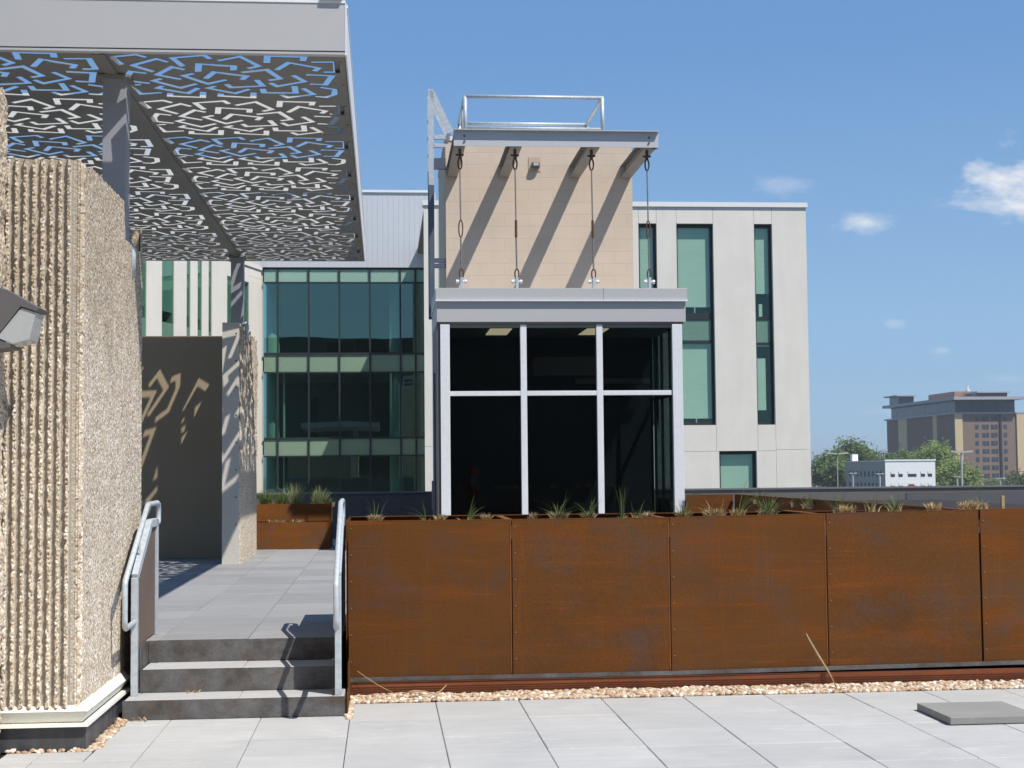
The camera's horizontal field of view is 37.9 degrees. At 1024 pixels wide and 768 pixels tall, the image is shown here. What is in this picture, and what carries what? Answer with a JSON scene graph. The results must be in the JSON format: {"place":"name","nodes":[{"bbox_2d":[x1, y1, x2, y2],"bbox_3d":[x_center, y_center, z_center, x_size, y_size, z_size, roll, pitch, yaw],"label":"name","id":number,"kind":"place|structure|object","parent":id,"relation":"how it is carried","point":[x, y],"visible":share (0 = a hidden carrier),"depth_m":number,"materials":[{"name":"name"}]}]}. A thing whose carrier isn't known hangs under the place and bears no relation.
{"place":"outdoors","nodes":[
{"label":"outdoors","id":0,"kind":"place"},
{"bbox_2d":[0,689,1023,767],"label":"terrace paving","id":1,"kind":"structure","parent":0,"point":[867,730],"depth_m":9.50,"materials":[{"name":"concrete"}]},
{"bbox_2d":[0,87,7,731],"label":"rough pier","id":2,"kind":"structure","parent":1,"relation":"on","point":[3,152],"depth_m":9.15,"materials":[{"name":"concrete"}]},
{"bbox_2d":[0,288,46,351],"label":"wall light","id":3,"kind":"object","parent":2,"relation":"attached to","point":[21,319],"visible":1,"depth_m":8.81,"materials":[{"name":"grey metal"}]},
{"bbox_2d":[0,158,142,752],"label":"ribbed concrete wall","id":4,"kind":"structure","parent":1,"relation":"on","point":[71,463],"depth_m":9.33,"materials":[{"name":"beige concrete"}]},
{"bbox_2d":[97,74,135,275],"bbox_3d":[-2.969,-1.560,11.277,0.278,1.510,0.260,0,-3,-5],"label":"canopy post","id":5,"kind":"object","parent":4,"relation":"on","point":[116,140],"visible":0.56,"depth_m":11.21,"materials":[{"name":"grey metal"}]},
{"bbox_2d":[0,0,364,261],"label":"canopy","id":6,"kind":"object","parent":5,"relation":"on","point":[255,31],"visible":0.69,"depth_m":12.71,"materials":[{"name":"silver metal"}]},
{"bbox_2d":[127,716,146,721],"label":"dry leaf litter","id":7,"kind":"object","parent":1,"relation":"on","point":[133,718],"visible":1,"depth_m":10.26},
{"bbox_2d":[122,637,346,719],"bbox_3d":[-1.956,2.105,10.733,1.532,0.466,0.731,0,-3,-5],"label":"stair flight","id":8,"kind":"object","parent":1,"relation":"on","point":[227,680],"visible":0.92,"depth_m":10.71,"materials":[{"name":"dark grey concrete"},{"name":"light grey concrete paving"}]},
{"bbox_2d":[122,500,160,695],"bbox_3d":[-2.696,1.541,10.903,0.045,1.354,1.548,0,-3,-5],"label":"guard rail","id":9,"kind":"object","parent":8,"relation":"on","point":[142,625],"visible":1,"depth_m":10.87,"materials":[{"name":"metal"}]},
{"bbox_2d":[333,498,344,694],"bbox_3d":[-1.260,1.529,10.927,0.045,1.354,1.748,0,-3,-5],"label":"guard rail","id":10,"kind":"object","parent":8,"relation":"on","point":[339,598],"visible":1,"depth_m":10.48,"materials":[{"name":"metal"}]},
{"bbox_2d":[917,701,1023,724],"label":"concrete slab","id":11,"kind":"object","parent":1,"relation":"on","point":[984,712],"depth_m":10.02,"materials":[{"name":"grey concrete"}]},
{"bbox_2d":[0,666,1023,756],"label":"terrace base","id":12,"kind":"object","parent":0,"point":[345,686],"depth_m":12.90,"materials":[{"name":"grey concrete"}]},
{"bbox_2d":[0,679,1023,758],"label":"gravel","id":13,"kind":"structure","parent":12,"relation":"on","point":[510,695],"depth_m":11.21,"materials":[{"name":"beige gravel"}]},
{"bbox_2d":[402,685,445,694],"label":"dry stalk","id":14,"kind":"object","parent":13,"relation":"on","point":[424,691],"visible":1,"depth_m":11.05,"materials":[{"name":"beige plant"}]},
{"bbox_2d":[346,507,1023,713],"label":"steel planter","id":15,"kind":"object","parent":13,"relation":"on","point":[574,600],"visible":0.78,"depth_m":11.48,"materials":[{"name":"metal"}]},
{"bbox_2d":[366,500,384,520],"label":"grass tuft","id":16,"kind":"object","parent":15,"relation":"in","point":[376,518],"visible":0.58,"depth_m":11.80,"materials":[{"name":"beige plant"}]},
{"bbox_2d":[404,501,430,519],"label":"grass tuft","id":17,"kind":"object","parent":15,"relation":"in","point":[424,518],"visible":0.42,"depth_m":12.04,"materials":[{"name":"green plant"}]},
{"bbox_2d":[433,514,446,519],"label":"grass tuft","id":18,"kind":"object","parent":15,"relation":"in","point":[440,517],"visible":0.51,"depth_m":11.64,"materials":[{"name":"beige plant"}]},
{"bbox_2d":[457,495,484,519],"bbox_3d":[-0.307,1.015,12.010,0.249,0.247,0.153,1,-4,-30],"label":"grass tuft","id":19,"kind":"object","parent":15,"relation":"in","point":[470,516],"visible":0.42,"depth_m":12.00,"materials":[{"name":"green plant"}]},
{"bbox_2d":[478,514,494,518],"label":"grass tuft","id":20,"kind":"object","parent":15,"relation":"in","point":[486,517],"visible":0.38,"depth_m":11.66,"materials":[{"name":"beige plant"}]},
{"bbox_2d":[527,511,538,518],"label":"grass tuft","id":21,"kind":"object","parent":15,"relation":"in","point":[532,516],"visible":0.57,"depth_m":11.81,"materials":[{"name":"beige plant"}]},
{"bbox_2d":[534,489,584,518],"bbox_3d":[0.354,0.955,11.772,0.619,0.257,0.474,-1,-3,12],"label":"grass tuft","id":22,"kind":"object","parent":15,"relation":"in","point":[558,514],"visible":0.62,"depth_m":11.75,"materials":[{"name":"green plant"}]},
{"bbox_2d":[572,499,599,517],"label":"grass tuft","id":23,"kind":"object","parent":15,"relation":"in","point":[590,514],"visible":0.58,"depth_m":11.84,"materials":[{"name":"plant"}]},
{"bbox_2d":[616,485,628,517],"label":"grass tuft","id":24,"kind":"object","parent":15,"relation":"in","point":[621,514],"visible":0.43,"depth_m":11.87,"materials":[{"name":"green plant"}]},
{"bbox_2d":[630,500,644,517],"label":"grass tuft","id":25,"kind":"object","parent":15,"relation":"in","point":[634,516],"visible":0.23,"depth_m":12.20,"materials":[{"name":"plant"}]},
{"bbox_2d":[639,510,653,516],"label":"grass tuft","id":26,"kind":"object","parent":15,"relation":"in","point":[648,514],"visible":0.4,"depth_m":11.77,"materials":[{"name":"beige plant"}]},
{"bbox_2d":[672,500,698,516],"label":"grass tuft","id":27,"kind":"object","parent":15,"relation":"in","point":[682,513],"visible":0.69,"depth_m":12.10,"materials":[{"name":"plant"}]},
{"bbox_2d":[697,500,726,515],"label":"grass tuft","id":28,"kind":"object","parent":15,"relation":"in","point":[712,512],"visible":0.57,"depth_m":11.86,"materials":[{"name":"beige plant"}]},
{"bbox_2d":[729,479,755,514],"bbox_3d":[1.950,0.911,11.989,0.394,0.330,0.358,-2,-4,30],"label":"grass tuft","id":29,"kind":"object","parent":15,"relation":"in","point":[738,511],"visible":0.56,"depth_m":11.96,"materials":[{"name":"plant"}]},
{"bbox_2d":[751,489,791,514],"bbox_3d":[2.119,0.971,12.149,0.447,0.246,0.609,-1,-3,4],"label":"grass tuft","id":30,"kind":"object","parent":15,"relation":"in","point":[764,510],"visible":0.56,"depth_m":12.17,"materials":[{"name":"green plant"}]},
{"bbox_2d":[825,492,862,512],"bbox_3d":[2.704,0.963,12.226,0.412,0.219,0.465,-4,-4,42],"label":"grass tuft","id":31,"kind":"object","parent":15,"relation":"in","point":[837,510],"visible":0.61,"depth_m":12.23,"materials":[{"name":"plant"}]},
{"bbox_2d":[836,503,857,512],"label":"grass tuft","id":32,"kind":"object","parent":15,"relation":"in","point":[846,510],"visible":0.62,"depth_m":11.90,"materials":[{"name":"beige plant"}]},
{"bbox_2d":[863,491,884,511],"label":"grass tuft","id":33,"kind":"object","parent":15,"relation":"in","point":[872,508],"visible":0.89,"depth_m":12.55,"materials":[{"name":"beige plant"}]},
{"bbox_2d":[879,494,904,510],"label":"grass tuft","id":34,"kind":"object","parent":15,"relation":"in","point":[894,507],"visible":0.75,"depth_m":12.27,"materials":[{"name":"plant"}]},
{"bbox_2d":[923,502,942,509],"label":"grass tuft","id":35,"kind":"object","parent":15,"relation":"in","point":[931,506],"visible":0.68,"depth_m":12.08,"materials":[{"name":"beige plant"}]},
{"bbox_2d":[958,500,984,508],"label":"grass tuft","id":36,"kind":"object","parent":15,"relation":"in","point":[969,505],"visible":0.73,"depth_m":12.08,"materials":[{"name":"beige plant"}]},
{"bbox_2d":[957,484,988,508],"bbox_3d":[3.805,0.918,12.428,0.354,0.251,0.291,-2,-3,17],"label":"grass tuft","id":37,"kind":"object","parent":15,"relation":"in","point":[983,506],"visible":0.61,"depth_m":12.34,"materials":[{"name":"beige plant"}]},
{"bbox_2d":[1000,496,1004,507],"bbox_3d":[3.912,1.020,11.902,0.025,0.260,0.025,0,-3,-5],"label":"wooden stake","id":38,"kind":"object","parent":15,"relation":"in","point":[1002,499],"visible":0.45,"depth_m":11.90,"materials":[{"name":"beige wood"}]},
{"bbox_2d":[806,633,836,687],"bbox_3d":[2.346,2.093,11.300,0.258,0.423,0.024,1,-4,-20],"label":"dry stalk","id":39,"kind":"object","parent":13,"relation":"on","point":[819,657],"visible":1,"depth_m":11.29,"materials":[{"name":"beige plant"}]},
{"bbox_2d":[138,628,1023,692],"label":"deck base","id":40,"kind":"object","parent":12,"relation":"on","point":[343,641],"visible":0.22,"depth_m":12.56,"materials":[{"name":"grey concrete"}]},
{"bbox_2d":[146,539,345,646],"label":"deck paving","id":41,"kind":"structure","parent":40,"relation":"on","point":[274,593],"depth_m":14.80,"materials":[{"name":"grey concrete"}]},
{"bbox_2d":[141,336,221,558],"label":"back wall","id":42,"kind":"structure","parent":41,"relation":"on","point":[181,461],"depth_m":21.66,"materials":[{"name":"grey concrete"}]},
{"bbox_2d":[222,322,257,563],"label":"rough pier","id":43,"kind":"structure","parent":41,"relation":"on","point":[239,439],"depth_m":20.29,"materials":[{"name":"concrete"}]},
{"bbox_2d":[228,256,248,340],"bbox_3d":[-3.782,-1.179,20.706,0.278,1.170,0.260,0,-3,-5],"label":"canopy post","id":44,"kind":"object","parent":43,"relation":"on","point":[237,288],"visible":0.86,"depth_m":20.62,"materials":[{"name":"grey metal"}]},
{"bbox_2d":[256,502,332,549],"bbox_3d":[-3.552,2.305,24.393,1.200,0.727,1.000,0,-3,-5],"label":"steel planter","id":45,"kind":"object","parent":41,"relation":"on","point":[313,529],"visible":0.83,"depth_m":23.92,"materials":[{"name":"metal"}]},
{"bbox_2d":[257,487,276,503],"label":"grass tuft","id":46,"kind":"object","parent":45,"relation":"on","point":[264,499],"visible":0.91,"depth_m":24.41,"materials":[{"name":"green plant"}]},
{"bbox_2d":[270,490,290,503],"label":"grass tuft","id":47,"kind":"object","parent":45,"relation":"on","point":[281,500],"visible":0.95,"depth_m":24.43,"materials":[{"name":"green plant"}]},
{"bbox_2d":[279,482,308,503],"bbox_3d":[-3.587,1.795,24.524,0.667,0.448,0.739,0,-3,-5],"label":"grass tuft","id":48,"kind":"object","parent":45,"relation":"on","point":[296,497],"visible":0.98,"depth_m":24.47,"materials":[{"name":"green plant"}]},
{"bbox_2d":[304,486,333,503],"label":"grass tuft","id":49,"kind":"object","parent":45,"relation":"in","point":[318,495],"visible":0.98,"depth_m":24.49,"materials":[{"name":"green plant"}]},
{"bbox_2d":[318,496,334,506],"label":"grass tuft","id":50,"kind":"object","parent":45,"relation":"on","point":[328,501],"visible":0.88,"depth_m":24.51,"materials":[{"name":"green plant"}]},
{"bbox_2d":[438,136,633,287],"bbox_3d":[0.342,-0.629,25.958,3.115,6.700,3.135,0,-3,-5],"label":"elevator shaft","id":51,"kind":"object","parent":41,"relation":"on","point":[554,220],"visible":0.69,"depth_m":24.53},
{"bbox_2d":[427,89,452,319],"bbox_3d":[-1.171,-2.944,24.569,0.410,3.730,0.532,0,-3,-5],"label":"ladder","id":52,"kind":"object","parent":51,"relation":"attached to","point":[434,107],"visible":0.91,"depth_m":24.36,"materials":[{"name":"metal"}]},
{"bbox_2d":[457,94,603,129],"bbox_3d":[0.283,-4.366,25.701,2.349,0.732,1.994,0,-3,-5],"label":"roof railing","id":53,"kind":"object","parent":51,"relation":"on","point":[462,123],"visible":0.57,"depth_m":24.80,"materials":[{"name":"metal"}]},
{"bbox_2d":[532,162,539,167],"bbox_3d":[0.391,-3.593,24.513,0.120,0.110,0.098,0,-3,-5],"label":"wall light","id":54,"kind":"object","parent":51,"relation":"attached to","point":[535,164],"visible":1,"depth_m":24.47,"materials":[{"name":"silver metal"}]},
{"bbox_2d":[447,129,658,177],"bbox_3d":[0.571,-3.590,23.398,3.075,0.252,2.369,0,-3,-5],"label":"awning frame","id":55,"kind":"object","parent":51,"relation":"attached to","point":[587,141],"visible":0.99,"depth_m":22.34,"materials":[{"name":"grey metal"}]},
{"bbox_2d":[456,149,466,287],"bbox_3d":[-0.759,-2.465,22.258,0.160,2.099,0.070,0,-3,-5],"label":"tie rod","id":56,"kind":"object","parent":55,"relation":"hanging from","point":[461,281],"visible":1,"depth_m":22.24,"materials":[{"name":"metal"}]},
{"bbox_2d":[511,149,521,287],"bbox_3d":[0.065,-2.468,22.329,0.160,2.099,0.070,0,-3,-5],"label":"tie rod","id":57,"kind":"object","parent":55,"relation":"hanging from","point":[514,155],"visible":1,"depth_m":22.30,"materials":[{"name":"metal"}]},
{"bbox_2d":[587,150,598,287],"bbox_3d":[1.216,-2.474,22.429,0.160,2.099,0.070,0,-3,-5],"label":"tie rod","id":58,"kind":"object","parent":55,"relation":"hanging from","point":[593,281],"visible":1,"depth_m":22.41,"materials":[{"name":"metal"}]},
{"bbox_2d":[643,150,654,287],"bbox_3d":[2.058,-2.477,22.501,0.160,2.099,0.070,0,-3,-5],"label":"tie rod","id":59,"kind":"object","parent":55,"relation":"hanging from","point":[647,157],"visible":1,"depth_m":22.49,"materials":[{"name":"metal"}]},
{"bbox_2d":[431,288,687,514],"bbox_3d":[0.652,0.607,23.205,3.817,3.948,2.260,0,-3,-5],"label":"glass lobby","id":60,"kind":"object","parent":41,"relation":"on","point":[544,396],"visible":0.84,"depth_m":24.15,"materials":[{"name":"black glass"}]},
{"bbox_2d":[658,494,1023,512],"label":"steel planter","id":61,"kind":"object","parent":41,"relation":"on","point":[716,501],"visible":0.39,"depth_m":20.74,"materials":[{"name":"metal"}]},
{"bbox_2d":[753,488,770,503],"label":"grass tuft","id":62,"kind":"object","parent":61,"relation":"on","point":[764,494],"visible":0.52,"depth_m":20.79,"materials":[{"name":"green plant"}]},
{"bbox_2d":[791,495,804,506],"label":"grass tuft","id":63,"kind":"object","parent":61,"relation":"on","point":[793,504],"visible":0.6,"depth_m":18.89,"materials":[{"name":"beige plant"}]},
{"bbox_2d":[798,491,822,508],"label":"grass tuft","id":64,"kind":"object","parent":61,"relation":"in","point":[809,505],"visible":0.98,"depth_m":18.08,"materials":[{"name":"beige plant"}]},
{"bbox_2d":[257,485,1023,537],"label":"parapet wall","id":65,"kind":"structure","parent":40,"relation":"on","point":[358,503],"depth_m":28.47,"materials":[{"name":"metal"}]},
{"bbox_2d":[0,0,1023,476],"label":"sky","id":66,"kind":"structure","parent":0,"point":[898,125],"materials":[{"name":"blue"}]},
{"bbox_2d":[263,476,821,492],"bbox_3d":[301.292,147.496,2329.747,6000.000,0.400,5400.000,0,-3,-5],"label":"ground","id":67,"kind":"structure","parent":0,"point":[264,483],"depth_m":1674.70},
{"bbox_2d":[130,139,261,492],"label":"precast wing","id":68,"kind":"structure","parent":67,"relation":"on","point":[186,298],"depth_m":55.06,"materials":[{"name":"white concrete"}]},
{"bbox_2d":[142,261,145,335],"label":"window","id":69,"kind":"structure","parent":68,"relation":"in","point":[143,319],"depth_m":50.94,"materials":[{"name":"green glass"}]},
{"bbox_2d":[162,261,172,335],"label":"window","id":70,"kind":"structure","parent":68,"relation":"in","point":[167,328],"depth_m":52.80,"materials":[{"name":"green glass"}]},
{"bbox_2d":[187,261,189,335],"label":"window","id":71,"kind":"structure","parent":68,"relation":"in","point":[188,329],"depth_m":54.54,"materials":[{"name":"green glass"}]},
{"bbox_2d":[198,261,200,335],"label":"window","id":72,"kind":"structure","parent":68,"relation":"in","point":[199,331],"depth_m":55.55,"materials":[{"name":"green glass"}]},
{"bbox_2d":[227,276,246,327],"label":"window","id":73,"kind":"structure","parent":68,"relation":"in","point":[228,278],"depth_m":58.45,"materials":[{"name":"green glass"}]},
{"bbox_2d":[261,190,435,538],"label":"curtain wall wing","id":74,"kind":"structure","parent":67,"relation":"on","point":[342,363],"depth_m":63.11,"materials":[{"name":"teal glass"}]},
{"bbox_2d":[811,445,846,486],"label":"tree","id":75,"kind":"object","parent":67,"relation":"on","point":[815,474],"visible":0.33,"depth_m":482.94,"materials":[{"name":"green plant"}]},
{"bbox_2d":[817,456,849,486],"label":"tree","id":76,"kind":"object","parent":67,"relation":"on","point":[829,475],"visible":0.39,"depth_m":472.66,"materials":[{"name":"green plant"}]},
{"bbox_2d":[826,452,847,486],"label":"street lamp","id":77,"kind":"object","parent":67,"relation":"on","point":[837,462],"visible":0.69,"depth_m":153.10,"materials":[{"name":"metal"}]},
{"bbox_2d":[848,473,856,486],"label":"street lamp","id":78,"kind":"object","parent":67,"relation":"on","point":[852,478],"visible":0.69,"depth_m":204.22,"materials":[{"name":"metal"}]},
{"bbox_2d":[831,436,883,461],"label":"tree","id":79,"kind":"object","parent":67,"relation":"on","point":[864,452],"visible":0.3,"depth_m":488.42,"materials":[{"name":"green plant"}]},
{"bbox_2d":[875,473,883,485],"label":"street lamp","id":80,"kind":"object","parent":67,"relation":"on","point":[879,478],"visible":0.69,"depth_m":204.53,"materials":[{"name":"metal"}]},
{"bbox_2d":[873,449,900,460],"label":"tree","id":81,"kind":"object","parent":67,"relation":"on","point":[888,456],"visible":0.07,"depth_m":511.40,"materials":[{"name":"green plant"}]},
{"bbox_2d":[891,444,935,467],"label":"tree","id":82,"kind":"object","parent":67,"relation":"on","point":[902,455],"visible":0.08,"depth_m":516.69,"materials":[{"name":"green plant"}]},
{"bbox_2d":[903,437,965,484],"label":"tree","id":83,"kind":"object","parent":67,"relation":"on","point":[937,452],"visible":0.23,"depth_m":502.66,"materials":[{"name":"green plant"}]},
{"bbox_2d":[949,450,972,485],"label":"street lamp","id":84,"kind":"object","parent":67,"relation":"on","point":[961,464],"visible":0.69,"depth_m":143.92,"materials":[{"name":"metal"}]},
{"bbox_2d":[935,456,988,485],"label":"tree","id":85,"kind":"object","parent":67,"relation":"on","point":[971,477],"visible":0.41,"depth_m":464.19,"materials":[{"name":"green plant"}]},
{"bbox_2d":[983,478,1007,484],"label":"tree","id":86,"kind":"object","parent":67,"relation":"on","point":[991,482],"visible":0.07,"depth_m":483.52,"materials":[{"name":"green plant"}]},
{"bbox_2d":[993,477,1023,484],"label":"tree","id":87,"kind":"object","parent":67,"relation":"on","point":[1009,482],"visible":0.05,"depth_m":478.65,"materials":[{"name":"green plant"}]},
{"bbox_2d":[1003,466,1023,484],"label":"tree","id":88,"kind":"object","parent":67,"relation":"on","point":[1018,477],"visible":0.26,"depth_m":483.81,"materials":[{"name":"green plant"}]},
{"bbox_2d":[418,200,810,490],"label":"precast building","id":89,"kind":"structure","parent":0,"point":[738,270],"depth_m":53.12,"materials":[{"name":"white concrete"}]},
{"bbox_2d":[638,224,657,424],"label":"window","id":90,"kind":"structure","parent":89,"relation":"in","point":[643,240],"depth_m":53.19,"materials":[{"name":"green glass"}]},
{"bbox_2d":[676,225,714,424],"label":"window","id":91,"kind":"structure","parent":89,"relation":"in","point":[694,242],"depth_m":53.19,"materials":[{"name":"green glass"}]},
{"bbox_2d":[719,451,755,487],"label":"window","id":92,"kind":"structure","parent":89,"relation":"in","point":[735,470],"depth_m":53.03,"materials":[{"name":"green glass"}]},
{"bbox_2d":[754,225,773,424],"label":"window","id":93,"kind":"structure","parent":89,"relation":"in","point":[762,237],"depth_m":53.40,"materials":[{"name":"green glass"}]},
{"bbox_2d":[845,454,935,486],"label":"white building","id":94,"kind":"structure","parent":0,"point":[913,472],"depth_m":431.09,"materials":[{"name":"paint"}]},
{"bbox_2d":[908,471,916,476],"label":"window","id":95,"kind":"structure","parent":94,"relation":"in","point":[910,473],"depth_m":430.59,"materials":[{"name":"white glass"}]},
{"bbox_2d":[882,385,1023,482],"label":"apartment tower","id":96,"kind":"structure","parent":0,"point":[987,427],"depth_m":558.28,"materials":[{"name":"brown brick"}]},
{"bbox_2d":[983,457,989,461],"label":"window","id":97,"kind":"structure","parent":96,"relation":"in","point":[985,459],"depth_m":556.40,"materials":[{"name":"grey glass"}]},
{"bbox_2d":[983,465,989,469],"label":"window","id":98,"kind":"structure","parent":96,"relation":"in","point":[985,467],"depth_m":556.27,"materials":[{"name":"grey glass"}]},
{"bbox_2d":[992,465,998,469],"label":"window","id":99,"kind":"structure","parent":96,"relation":"in","point":[994,467],"depth_m":556.54,"materials":[{"name":"grey glass"}]},
{"bbox_2d":[992,473,998,477],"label":"window","id":100,"kind":"structure","parent":96,"relation":"in","point":[994,475],"depth_m":556.27,"materials":[{"name":"grey glass"}]}
]}

